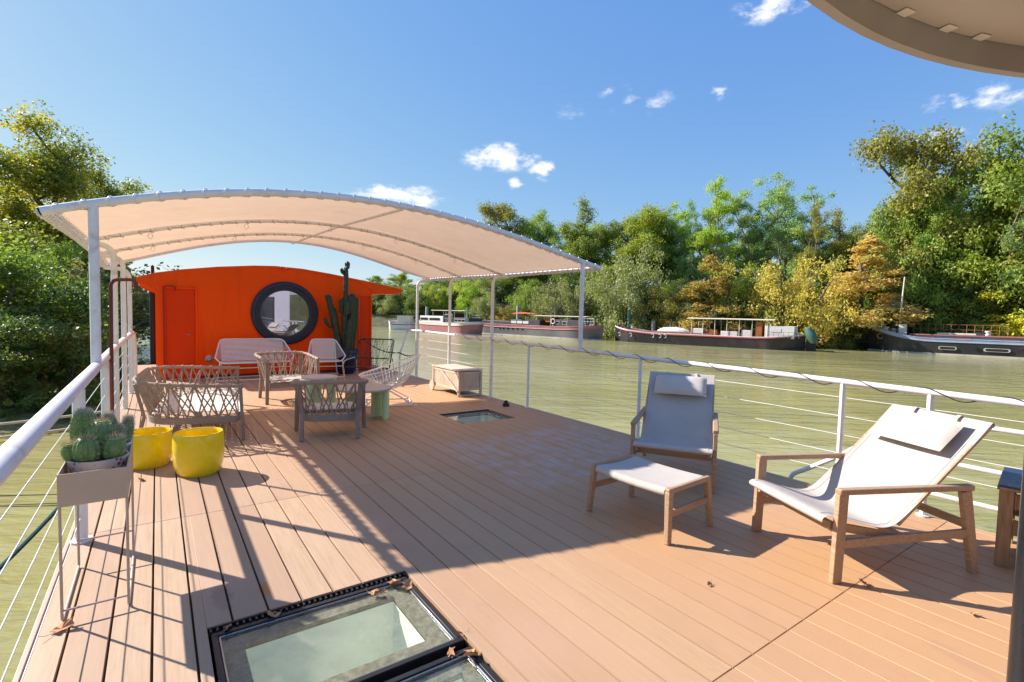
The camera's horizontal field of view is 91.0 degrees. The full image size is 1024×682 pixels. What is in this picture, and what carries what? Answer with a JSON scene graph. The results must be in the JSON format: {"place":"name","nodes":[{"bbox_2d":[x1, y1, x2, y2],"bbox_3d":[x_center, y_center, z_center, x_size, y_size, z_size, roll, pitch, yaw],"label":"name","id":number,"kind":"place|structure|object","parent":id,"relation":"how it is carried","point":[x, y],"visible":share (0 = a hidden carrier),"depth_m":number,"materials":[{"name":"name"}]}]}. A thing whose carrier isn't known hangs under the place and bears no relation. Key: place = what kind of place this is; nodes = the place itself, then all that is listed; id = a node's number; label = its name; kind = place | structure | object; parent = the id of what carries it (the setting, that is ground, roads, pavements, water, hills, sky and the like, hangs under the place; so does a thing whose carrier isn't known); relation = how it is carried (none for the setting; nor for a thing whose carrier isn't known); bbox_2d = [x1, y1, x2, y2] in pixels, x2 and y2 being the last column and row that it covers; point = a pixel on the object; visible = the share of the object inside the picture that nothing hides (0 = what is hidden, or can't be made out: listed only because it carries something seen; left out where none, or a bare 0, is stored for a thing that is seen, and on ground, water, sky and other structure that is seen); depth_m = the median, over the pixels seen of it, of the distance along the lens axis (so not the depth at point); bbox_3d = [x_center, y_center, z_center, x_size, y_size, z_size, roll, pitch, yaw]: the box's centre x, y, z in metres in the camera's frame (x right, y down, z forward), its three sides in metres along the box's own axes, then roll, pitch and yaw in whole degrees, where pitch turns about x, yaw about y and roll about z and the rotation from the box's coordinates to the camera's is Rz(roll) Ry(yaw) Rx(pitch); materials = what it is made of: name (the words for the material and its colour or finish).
{"place":"outdoors","nodes":[
{"label":"outdoors","id":0,"kind":"place"},
{"bbox_2d":[0,327,1023,681],"bbox_3d":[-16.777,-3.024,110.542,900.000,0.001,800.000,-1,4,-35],"label":"river water","id":1,"kind":"structure","parent":0,"point":[984,375],"depth_m":19.87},
{"bbox_2d":[149,265,155,364],"bbox_3d":[-10.008,0.490,14.056,0.170,5.170,0.166,-1,4,-35],"label":"mooring pile","id":2,"kind":"object","parent":1,"relation":"in","point":[152,329],"visible":0.47,"depth_m":13.94,"materials":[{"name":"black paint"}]},
{"bbox_2d":[389,316,414,329],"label":"cruiser","id":3,"kind":"object","parent":1,"relation":"on","point":[403,323],"visible":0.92,"depth_m":89.59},
{"bbox_2d":[419,310,483,334],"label":"barge","id":4,"kind":"object","parent":1,"relation":"on","point":[461,324],"visible":0.91,"depth_m":78.68},
{"bbox_2d":[12,364,1015,681],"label":"houseboat","id":5,"kind":"object","parent":1,"relation":"on","point":[38,622],"visible":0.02,"depth_m":2.63,"materials":[{"name":"metal"}]},
{"bbox_2d":[0,507,61,569],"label":"mooring rope","id":6,"kind":"object","parent":5,"relation":"attached to","point":[26,541],"visible":0.43,"depth_m":4.18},
{"bbox_2d":[55,381,503,681],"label":"deck base","id":7,"kind":"object","parent":5,"relation":"on","point":[466,643],"visible":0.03,"depth_m":2.79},
{"bbox_2d":[22,369,1016,681],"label":"deck","id":8,"kind":"structure","parent":7,"relation":"on","point":[506,551],"depth_m":3.15,"materials":[{"name":"wood"}]},
{"bbox_2d":[0,331,137,681],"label":"railing","id":9,"kind":"object","parent":8,"relation":"on","point":[19,445],"visible":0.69,"depth_m":2.36,"materials":[{"name":"metal"}]},
{"bbox_2d":[57,440,134,620],"bbox_3d":[-2.259,0.985,2.765,0.271,0.734,0.670,-1,4,-35],"label":"planter stand","id":10,"kind":"object","parent":8,"relation":"on","point":[77,489],"visible":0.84,"depth_m":2.50,"materials":[{"name":"beige metal"}]},
{"bbox_2d":[68,407,97,442],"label":"potted cactus","id":11,"kind":"object","parent":10,"relation":"in","point":[81,418],"visible":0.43,"depth_m":2.78,"materials":[{"name":"plant"}]},
{"bbox_2d":[58,416,128,472],"bbox_3d":[-2.193,0.562,2.679,0.270,0.328,0.294,2,3,18],"label":"potted cactus","id":12,"kind":"object","parent":10,"relation":"in","point":[102,444],"visible":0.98,"depth_m":2.62,"materials":[{"name":"plant"}]},
{"bbox_2d":[100,410,135,450],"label":"potted cactus","id":13,"kind":"object","parent":10,"relation":"in","point":[126,425],"visible":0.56,"depth_m":2.94,"materials":[{"name":"green plant"}]},
{"bbox_2d":[109,278,139,411],"bbox_3d":[-3.889,0.281,5.059,0.257,1.824,0.034,-1,4,-35],"label":"grab rail","id":14,"kind":"object","parent":8,"relation":"on","point":[111,345],"visible":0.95,"depth_m":4.98,"materials":[{"name":"metal"}]},
{"bbox_2d":[133,427,172,469],"bbox_3d":[-3.549,1.043,4.899,0.420,0.335,0.420,-1,4,-35],"label":"plant pot","id":15,"kind":"object","parent":8,"relation":"on","point":[152,447],"visible":0.74,"depth_m":4.78,"materials":[{"name":"yellow ceramic"}]},
{"bbox_2d":[131,365,244,439],"bbox_3d":[-4.138,0.746,6.526,1.137,0.732,2.120,0,3,-29],"label":"rope sofa","id":16,"kind":"object","parent":8,"relation":"on","point":[148,388],"visible":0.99,"depth_m":5.86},
{"bbox_2d":[172,427,224,477],"bbox_3d":[-2.932,1.040,4.709,0.422,0.390,0.422,-1,4,-35],"label":"plant pot","id":17,"kind":"object","parent":8,"relation":"on","point":[197,452],"visible":1,"depth_m":4.56,"materials":[{"name":"yellow ceramic"}]},
{"bbox_2d":[214,338,293,381],"bbox_3d":[-5.711,0.392,11.148,1.567,0.873,0.706,-1,4,-35],"label":"bench","id":18,"kind":"object","parent":8,"relation":"on","point":[254,341],"visible":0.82,"depth_m":11.17,"materials":[{"name":"white paint"}]},
{"bbox_2d":[136,265,402,379],"bbox_3d":[-6.498,-0.599,13.648,5.801,2.552,4.186,-1,4,-35],"label":"cabin","id":19,"kind":"object","parent":8,"relation":"on","point":[200,313],"visible":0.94,"depth_m":11.48,"materials":[{"name":"orange paint"}]},
{"bbox_2d":[166,289,194,377],"bbox_3d":[-7.084,-0.153,10.760,0.516,1.898,0.069,-1,4,-35],"label":"door","id":20,"kind":"structure","parent":19,"relation":"in","point":[180,303],"depth_m":10.77,"materials":[{"name":"orange paint"}]},
{"bbox_2d":[250,282,317,344],"bbox_3d":[-5.375,-0.659,11.945,1.490,1.490,0.110,-1,4,-35],"label":"round window","id":21,"kind":"structure","parent":19,"relation":"in","point":[287,311],"depth_m":11.93,"materials":[{"name":"black glass"}]},
{"bbox_2d":[360,297,369,368],"bbox_3d":[-3.831,-0.199,13.088,0.256,1.898,0.013,-1,4,-35],"label":"hatch door","id":22,"kind":"structure","parent":19,"relation":"in","point":[364,301],"depth_m":13.08,"materials":[{"name":"orange paint"}]},
{"bbox_2d":[254,351,319,404],"bbox_3d":[-3.917,0.600,8.702,0.907,0.805,0.871,-1,4,-42],"label":"rope armchair","id":23,"kind":"object","parent":8,"relation":"on","point":[280,380],"visible":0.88,"depth_m":8.72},
{"bbox_2d":[35,187,601,423],"bbox_3d":[-2.848,-0.420,8.078,6.225,2.954,5.758,-1,4,-35],"label":"canopy","id":24,"kind":"object","parent":8,"relation":"on","point":[427,244],"visible":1,"depth_m":7.03,"materials":[{"name":"fabric"}]},
{"bbox_2d":[301,374,337,414],"bbox_3d":[-2.890,0.805,7.554,0.510,0.560,0.510,-1,4,-35],"label":"side table","id":25,"kind":"object","parent":8,"relation":"on","point":[321,377],"visible":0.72,"depth_m":7.57,"materials":[{"name":"ceramic"}]},
{"bbox_2d":[307,339,345,377],"bbox_3d":[-4.359,0.393,11.736,0.847,0.873,0.706,0,3,-29],"label":"chair","id":26,"kind":"object","parent":8,"relation":"on","point":[330,342],"visible":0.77,"depth_m":11.85,"materials":[{"name":"white paint"}]},
{"bbox_2d":[291,378,367,441],"bbox_3d":[-2.250,0.806,6.239,0.889,0.732,0.697,0,3,-19],"label":"rope armchair","id":27,"kind":"object","parent":8,"relation":"on","point":[356,406],"visible":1,"depth_m":6.04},
{"bbox_2d":[207,571,463,681],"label":"skylight","id":28,"kind":"object","parent":8,"relation":"in","point":[384,642],"visible":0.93,"depth_m":2.56,"materials":[{"name":"glass"}]},
{"bbox_2d":[324,261,358,373],"bbox_3d":[-4.154,-0.574,12.341,0.778,2.750,0.600,1,3,-8],"label":"column cactus","id":29,"kind":"object","parent":8,"relation":"on","point":[345,338],"depth_m":12.23,"materials":[{"name":"green plant"}]},
{"bbox_2d":[334,383,391,419],"bbox_3d":[-2.152,0.890,7.272,0.800,0.455,0.800,-1,4,-35],"label":"side table","id":30,"kind":"object","parent":8,"relation":"on","point":[379,399],"visible":0.73,"depth_m":7.27,"materials":[{"name":"ceramic"}]},
{"bbox_2d":[342,338,393,383],"bbox_3d":[-3.109,0.427,11.003,0.866,0.927,0.892,2,3,5],"label":"net chair","id":31,"kind":"object","parent":8,"relation":"on","point":[389,358],"visible":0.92,"depth_m":11.26,"materials":[{"name":"black paint"}]},
{"bbox_2d":[358,354,420,406],"bbox_3d":[-2.074,0.636,8.540,1.025,0.832,0.789,0,3,-17],"label":"cord chair","id":32,"kind":"object","parent":8,"relation":"on","point":[401,381],"visible":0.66,"depth_m":8.47,"materials":[{"name":"white paint"}]},
{"bbox_2d":[385,646,502,681],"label":"skylight","id":33,"kind":"object","parent":8,"relation":"in","point":[466,668],"visible":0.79,"depth_m":2.22,"materials":[{"name":"black paint"}]},
{"bbox_2d":[429,364,482,396],"bbox_3d":[-1.099,0.756,9.872,0.588,0.498,1.155,-1,4,-35],"label":"storage box","id":34,"kind":"object","parent":8,"relation":"on","point":[457,378],"visible":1,"depth_m":9.53,"materials":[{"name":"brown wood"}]},
{"bbox_2d":[439,409,511,423],"bbox_3d":[-0.541,1.344,7.650,0.900,0.409,0.767,-1,4,-35],"label":"skylight","id":35,"kind":"object","parent":8,"relation":"in","point":[466,417],"visible":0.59,"depth_m":7.89,"materials":[{"name":"glass"}]},
{"bbox_2d":[586,454,712,544],"bbox_3d":[1.054,1.183,3.891,0.571,0.382,0.765,-1,4,-38],"label":"footstool","id":36,"kind":"object","parent":8,"relation":"on","point":[633,471],"visible":1,"depth_m":3.77,"materials":[{"name":"fabric"}]},
{"bbox_2d":[630,371,718,493],"bbox_3d":[1.667,0.849,5.086,0.770,0.956,1.228,3,3,22],"label":"lounge chair","id":37,"kind":"object","parent":8,"relation":"on","point":[679,415],"visible":0.99,"depth_m":5.20,"materials":[{"name":"fabric"}]},
{"bbox_2d":[416,329,1023,517],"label":"railing","id":38,"kind":"object","parent":8,"relation":"on","point":[929,393],"visible":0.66,"depth_m":4.57,"materials":[{"name":"metal"}]},
{"bbox_2d":[462,334,1023,402],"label":"light cable","id":39,"kind":"object","parent":38,"relation":"attached to","point":[789,372],"visible":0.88,"depth_m":4.79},
{"bbox_2d":[749,404,994,583],"bbox_3d":[2.385,0.954,3.416,1.228,0.956,0.770,1,3,-10],"label":"lounge chair","id":40,"kind":"object","parent":8,"relation":"on","point":[897,464],"visible":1,"depth_m":3.28,"materials":[{"name":"fabric"}]},
{"bbox_2d":[807,0,1023,681],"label":"wheelhouse","id":41,"kind":"object","parent":8,"relation":"on","point":[985,36],"visible":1,"depth_m":1.53,"materials":[{"name":"white paint"}]},
{"bbox_2d":[994,467,1022,568],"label":"side table","id":42,"kind":"object","parent":8,"relation":"on","point":[1009,484],"visible":1,"depth_m":3.23,"materials":[{"name":"brown wood"}]},
{"bbox_2d":[472,312,603,339],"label":"barge","id":43,"kind":"object","parent":1,"relation":"on","point":[564,329],"visible":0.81,"depth_m":73.32,"materials":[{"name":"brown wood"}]},
{"bbox_2d":[615,317,817,350],"bbox_3d":[23.528,-0.896,61.178,23.687,3.850,4.543,4,4,36],"label":"barge","id":44,"kind":"object","parent":1,"relation":"on","point":[767,337],"visible":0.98,"depth_m":57.83,"materials":[{"name":"black metal"}]},
{"bbox_2d":[868,277,1023,358],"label":"barge","id":45,"kind":"object","parent":1,"relation":"on","point":[980,344],"visible":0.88,"depth_m":53.90,"materials":[{"name":"metal"}]},
{"bbox_2d":[0,0,1023,291],"label":"sky","id":46,"kind":"structure","parent":0,"point":[447,106],"materials":[{"name":"blue"}]},
{"bbox_2d":[144,290,1022,348],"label":"ground","id":47,"kind":"structure","parent":0,"point":[380,320],"depth_m":103.23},
{"bbox_2d":[0,370,60,420],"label":"shrub","id":48,"kind":"object","parent":47,"relation":"on","point":[9,412],"visible":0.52,"depth_m":14.60,"materials":[{"name":"green plant"}]},
{"bbox_2d":[0,200,74,250],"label":"tree","id":49,"kind":"object","parent":47,"relation":"on","point":[7,210],"visible":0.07,"depth_m":24.88,"materials":[{"name":"green plant"}]},
{"bbox_2d":[0,313,128,421],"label":"shrub","id":50,"kind":"object","parent":47,"relation":"on","point":[39,331],"visible":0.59,"depth_m":14.65,"materials":[{"name":"green plant"}]},
{"bbox_2d":[6,311,127,406],"bbox_3d":[-16.616,0.528,17.610,8.576,3.592,5.354,3,4,31],"label":"shrub","id":51,"kind":"object","parent":47,"relation":"on","point":[47,399],"visible":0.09,"depth_m":17.06,"materials":[{"name":"green plant"}]},
{"bbox_2d":[0,252,138,405],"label":"shrub","id":52,"kind":"object","parent":47,"relation":"on","point":[68,291],"visible":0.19,"depth_m":16.96,"materials":[{"name":"green plant"}]},
{"bbox_2d":[22,239,119,297],"bbox_3d":[-20.558,-1.515,21.644,6.380,7.759,4.490,1,3,-8],"label":"tree","id":53,"kind":"object","parent":47,"relation":"on","point":[65,256],"visible":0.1,"depth_m":21.93,"materials":[{"name":"green plant"}]},
{"bbox_2d":[0,214,149,393],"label":"shrub","id":54,"kind":"object","parent":47,"relation":"on","point":[7,302],"visible":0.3,"depth_m":17.08,"materials":[{"name":"green plant"}]},
{"bbox_2d":[0,229,149,397],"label":"shrub","id":55,"kind":"object","parent":47,"relation":"on","point":[28,258],"visible":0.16,"depth_m":16.80,"materials":[{"name":"green plant"}]},
{"bbox_2d":[0,95,154,309],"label":"tree","id":56,"kind":"object","parent":47,"relation":"on","point":[37,176],"visible":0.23,"depth_m":23.39,"materials":[{"name":"green plant"}]},
{"bbox_2d":[18,222,182,354],"bbox_3d":[-23.646,-1.829,24.344,18.060,9.183,16.443,0,3,-17],"label":"shrub","id":57,"kind":"object","parent":47,"relation":"on","point":[77,273],"visible":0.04,"depth_m":22.46,"materials":[{"name":"green plant"}]},
{"bbox_2d":[372,280,419,313],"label":"shrub","id":58,"kind":"object","parent":47,"relation":"on","point":[391,305],"visible":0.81,"depth_m":107.30,"materials":[{"name":"green plant"}]},
{"bbox_2d":[401,286,432,317],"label":"shrub","id":59,"kind":"object","parent":47,"relation":"on","point":[410,305],"visible":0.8,"depth_m":102.96,"materials":[{"name":"green plant"}]},
{"bbox_2d":[422,282,454,311],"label":"shrub","id":60,"kind":"object","parent":47,"relation":"on","point":[439,303],"visible":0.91,"depth_m":102.93,"materials":[{"name":"green plant"}]},
{"bbox_2d":[445,279,490,313],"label":"shrub","id":61,"kind":"object","parent":47,"relation":"on","point":[466,295],"visible":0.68,"depth_m":99.80,"materials":[{"name":"green plant"}]},
{"bbox_2d":[468,288,503,319],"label":"shrub","id":62,"kind":"object","parent":47,"relation":"on","point":[483,308],"visible":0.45,"depth_m":90.73,"materials":[{"name":"green plant"}]},
{"bbox_2d":[479,278,522,298],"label":"shrub","id":63,"kind":"object","parent":47,"relation":"on","point":[503,292],"visible":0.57,"depth_m":103.74,"materials":[{"name":"green plant"}]},
{"bbox_2d":[476,200,541,288],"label":"tree","id":64,"kind":"object","parent":47,"relation":"on","point":[498,213],"visible":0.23,"depth_m":109.02,"materials":[{"name":"green plant"}]},
{"bbox_2d":[496,271,545,295],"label":"tree","id":65,"kind":"object","parent":47,"relation":"on","point":[514,279],"visible":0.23,"depth_m":102.09,"materials":[{"name":"green plant"}]},
{"bbox_2d":[502,279,542,320],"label":"shrub","id":66,"kind":"object","parent":47,"relation":"on","point":[525,296],"visible":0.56,"depth_m":89.31,"materials":[{"name":"green plant"}]},
{"bbox_2d":[518,208,562,284],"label":"tree","id":67,"kind":"object","parent":47,"relation":"on","point":[547,230],"visible":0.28,"depth_m":105.33,"materials":[{"name":"green plant"}]},
{"bbox_2d":[527,283,571,319],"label":"shrub","id":68,"kind":"object","parent":47,"relation":"on","point":[538,303],"visible":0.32,"depth_m":82.94,"materials":[{"name":"green plant"}]},
{"bbox_2d":[549,269,579,298],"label":"shrub","id":69,"kind":"object","parent":47,"relation":"on","point":[573,281],"visible":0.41,"depth_m":96.26,"materials":[{"name":"green plant"}]},
{"bbox_2d":[537,222,600,283],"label":"tree","id":70,"kind":"object","parent":47,"relation":"on","point":[563,249],"visible":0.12,"depth_m":100.83,"materials":[{"name":"green plant"}]},
{"bbox_2d":[541,275,604,324],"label":"shrub","id":71,"kind":"object","parent":47,"relation":"on","point":[568,309],"visible":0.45,"depth_m":79.54,"materials":[{"name":"green plant"}]},
{"bbox_2d":[556,195,618,282],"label":"tree","id":72,"kind":"object","parent":47,"relation":"on","point":[589,248],"visible":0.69,"depth_m":94.01,"materials":[{"name":"green plant"}]},
{"bbox_2d":[572,271,608,323],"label":"shrub","id":73,"kind":"object","parent":47,"relation":"on","point":[595,311],"visible":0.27,"depth_m":81.45,"materials":[{"name":"green plant"}]},
{"bbox_2d":[584,236,668,338],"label":"shrub","id":74,"kind":"object","parent":47,"relation":"on","point":[625,280],"visible":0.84,"depth_m":71.93,"materials":[{"name":"green plant"}]},
{"bbox_2d":[596,202,685,282],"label":"tree","id":75,"kind":"object","parent":47,"relation":"on","point":[630,227],"visible":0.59,"depth_m":88.22,"materials":[{"name":"green plant"}]},
{"bbox_2d":[632,279,680,328],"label":"shrub","id":76,"kind":"object","parent":47,"relation":"on","point":[651,315],"visible":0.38,"depth_m":73.61,"materials":[{"name":"green plant"}]},
{"bbox_2d":[629,211,707,285],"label":"tree","id":77,"kind":"object","parent":47,"relation":"on","point":[668,237],"visible":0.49,"depth_m":89.23,"materials":[{"name":"green plant"}]},
{"bbox_2d":[636,280,703,330],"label":"shrub","id":78,"kind":"object","parent":47,"relation":"on","point":[669,302],"visible":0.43,"depth_m":68.98,"materials":[{"name":"green plant"}]},
{"bbox_2d":[662,292,712,328],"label":"shrub","id":79,"kind":"object","parent":47,"relation":"on","point":[690,304],"visible":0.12,"depth_m":67.29,"materials":[{"name":"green plant"}]},
{"bbox_2d":[664,199,714,282],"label":"tree","id":80,"kind":"object","parent":47,"relation":"on","point":[694,272],"visible":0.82,"depth_m":85.31,"materials":[{"name":"green plant"}]},
{"bbox_2d":[658,254,751,334],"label":"tree","id":81,"kind":"object","parent":47,"relation":"on","point":[701,287],"visible":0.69,"depth_m":65.73,"materials":[{"name":"yellow plant"}]},
{"bbox_2d":[668,174,755,282],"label":"tree","id":82,"kind":"object","parent":47,"relation":"on","point":[712,237],"visible":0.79,"depth_m":81.50,"materials":[{"name":"green plant"}]},
{"bbox_2d":[708,258,778,334],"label":"shrub","id":83,"kind":"object","parent":47,"relation":"on","point":[747,283],"visible":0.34,"depth_m":65.43,"materials":[{"name":"plant"}]},
{"bbox_2d":[723,231,773,282],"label":"tree","id":84,"kind":"object","parent":47,"relation":"on","point":[741,258],"visible":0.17,"depth_m":96.15,"materials":[{"name":"green plant"}]},
{"bbox_2d":[711,195,787,280],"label":"tree","id":85,"kind":"object","parent":47,"relation":"on","point":[755,233],"visible":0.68,"depth_m":82.28,"materials":[{"name":"green plant"}]},
{"bbox_2d":[726,298,785,335],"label":"shrub","id":86,"kind":"object","parent":47,"relation":"on","point":[750,321],"visible":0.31,"depth_m":64.19,"materials":[{"name":"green plant"}]},
{"bbox_2d":[713,250,864,347],"bbox_3d":[34.819,-4.687,64.933,17.458,13.371,13.790,3,4,33],"label":"shrub","id":87,"kind":"object","parent":47,"relation":"on","point":[796,311],"visible":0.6,"depth_m":61.75,"materials":[{"name":"yellow plant"}]},
{"bbox_2d":[746,171,839,287],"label":"tree","id":88,"kind":"object","parent":47,"relation":"on","point":[788,204],"visible":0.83,"depth_m":77.29,"materials":[{"name":"green plant"}]},
{"bbox_2d":[778,202,834,307],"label":"tree","id":89,"kind":"object","parent":47,"relation":"on","point":[817,233],"visible":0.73,"depth_m":72.81,"materials":[{"name":"green plant"}]},
{"bbox_2d":[804,292,861,348],"bbox_3d":[38.944,-2.428,61.719,6.950,8.015,6.687,3,3,30],"label":"shrub","id":90,"kind":"object","parent":47,"relation":"on","point":[829,343],"visible":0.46,"depth_m":60.35,"materials":[{"name":"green plant"}]},
{"bbox_2d":[817,205,870,288],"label":"tree","id":91,"kind":"object","parent":47,"relation":"on","point":[839,243],"visible":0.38,"depth_m":74.11,"materials":[{"name":"green plant"}]},
{"bbox_2d":[819,316,880,349],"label":"shrub","id":92,"kind":"object","parent":47,"relation":"on","point":[856,342],"visible":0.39,"depth_m":60.54,"materials":[{"name":"green plant"}]},
{"bbox_2d":[798,234,936,348],"bbox_3d":[44.162,-5.633,61.419,18.283,14.763,13.666,0,3,-26],"label":"tree","id":93,"kind":"object","parent":47,"relation":"on","point":[882,310],"visible":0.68,"depth_m":59.69,"materials":[{"name":"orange plant"}]},
{"bbox_2d":[845,250,956,341],"bbox_3d":[48.083,-4.585,62.666,9.414,14.156,11.393,1,3,-10],"label":"shrub","id":94,"kind":"object","parent":47,"relation":"on","point":[910,287],"visible":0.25,"depth_m":59.48,"materials":[{"name":"green plant"}]},
{"bbox_2d":[851,176,956,307],"bbox_3d":[49.463,-10.441,64.086,10.879,22.991,10.546,3,4,33],"label":"tree","id":95,"kind":"object","parent":47,"relation":"on","point":[909,222],"visible":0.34,"depth_m":62.27,"materials":[{"name":"green plant"}]},
{"bbox_2d":[845,119,1016,322],"bbox_3d":[53.339,-13.203,65.690,20.171,28.502,20.899,1,3,-12],"label":"tree","id":96,"kind":"object","parent":47,"relation":"on","point":[908,156],"visible":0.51,"depth_m":61.00,"materials":[{"name":"green plant"}]},
{"bbox_2d":[899,275,985,333],"bbox_3d":[50.911,-3.124,62.184,9.249,10.354,8.899,1,3,-13],"label":"shrub","id":97,"kind":"object","parent":47,"relation":"on","point":[933,308],"visible":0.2,"depth_m":59.75,"materials":[{"name":"green plant"}]},
{"bbox_2d":[912,174,1000,330],"bbox_3d":[54.534,-9.356,62.292,12.418,20.912,8.710,0,3,-17],"label":"tree","id":98,"kind":"object","parent":47,"relation":"on","point":[953,180],"visible":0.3,"depth_m":59.57,"materials":[{"name":"green plant"}]},
{"bbox_2d":[904,110,1023,323],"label":"tree","id":99,"kind":"object","parent":47,"relation":"on","point":[1016,286],"visible":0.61,"depth_m":56.35,"materials":[{"name":"green plant"}]},
{"bbox_2d":[929,142,1023,292],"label":"tree","id":100,"kind":"object","parent":47,"relation":"on","point":[993,232],"visible":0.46,"depth_m":57.40,"materials":[{"name":"green plant"}]},
{"bbox_2d":[937,196,1023,321],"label":"tree","id":101,"kind":"object","parent":47,"relation":"on","point":[1009,245],"visible":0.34,"depth_m":58.15,"materials":[{"name":"green plant"}]},
{"bbox_2d":[947,296,1021,335],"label":"shrub","id":102,"kind":"object","parent":47,"relation":"on","point":[974,321],"visible":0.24,"depth_m":58.43,"materials":[{"name":"green plant"}]},
{"bbox_2d":[956,263,1023,335],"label":"tree","id":103,"kind":"object","parent":47,"relation":"on","point":[995,316],"visible":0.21,"depth_m":56.96,"materials":[{"name":"green plant"}]},
{"bbox_2d":[990,296,1023,336],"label":"shrub","id":104,"kind":"object","parent":47,"relation":"on","point":[1020,329],"visible":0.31,"depth_m":55.63,"materials":[{"name":"yellow plant"}]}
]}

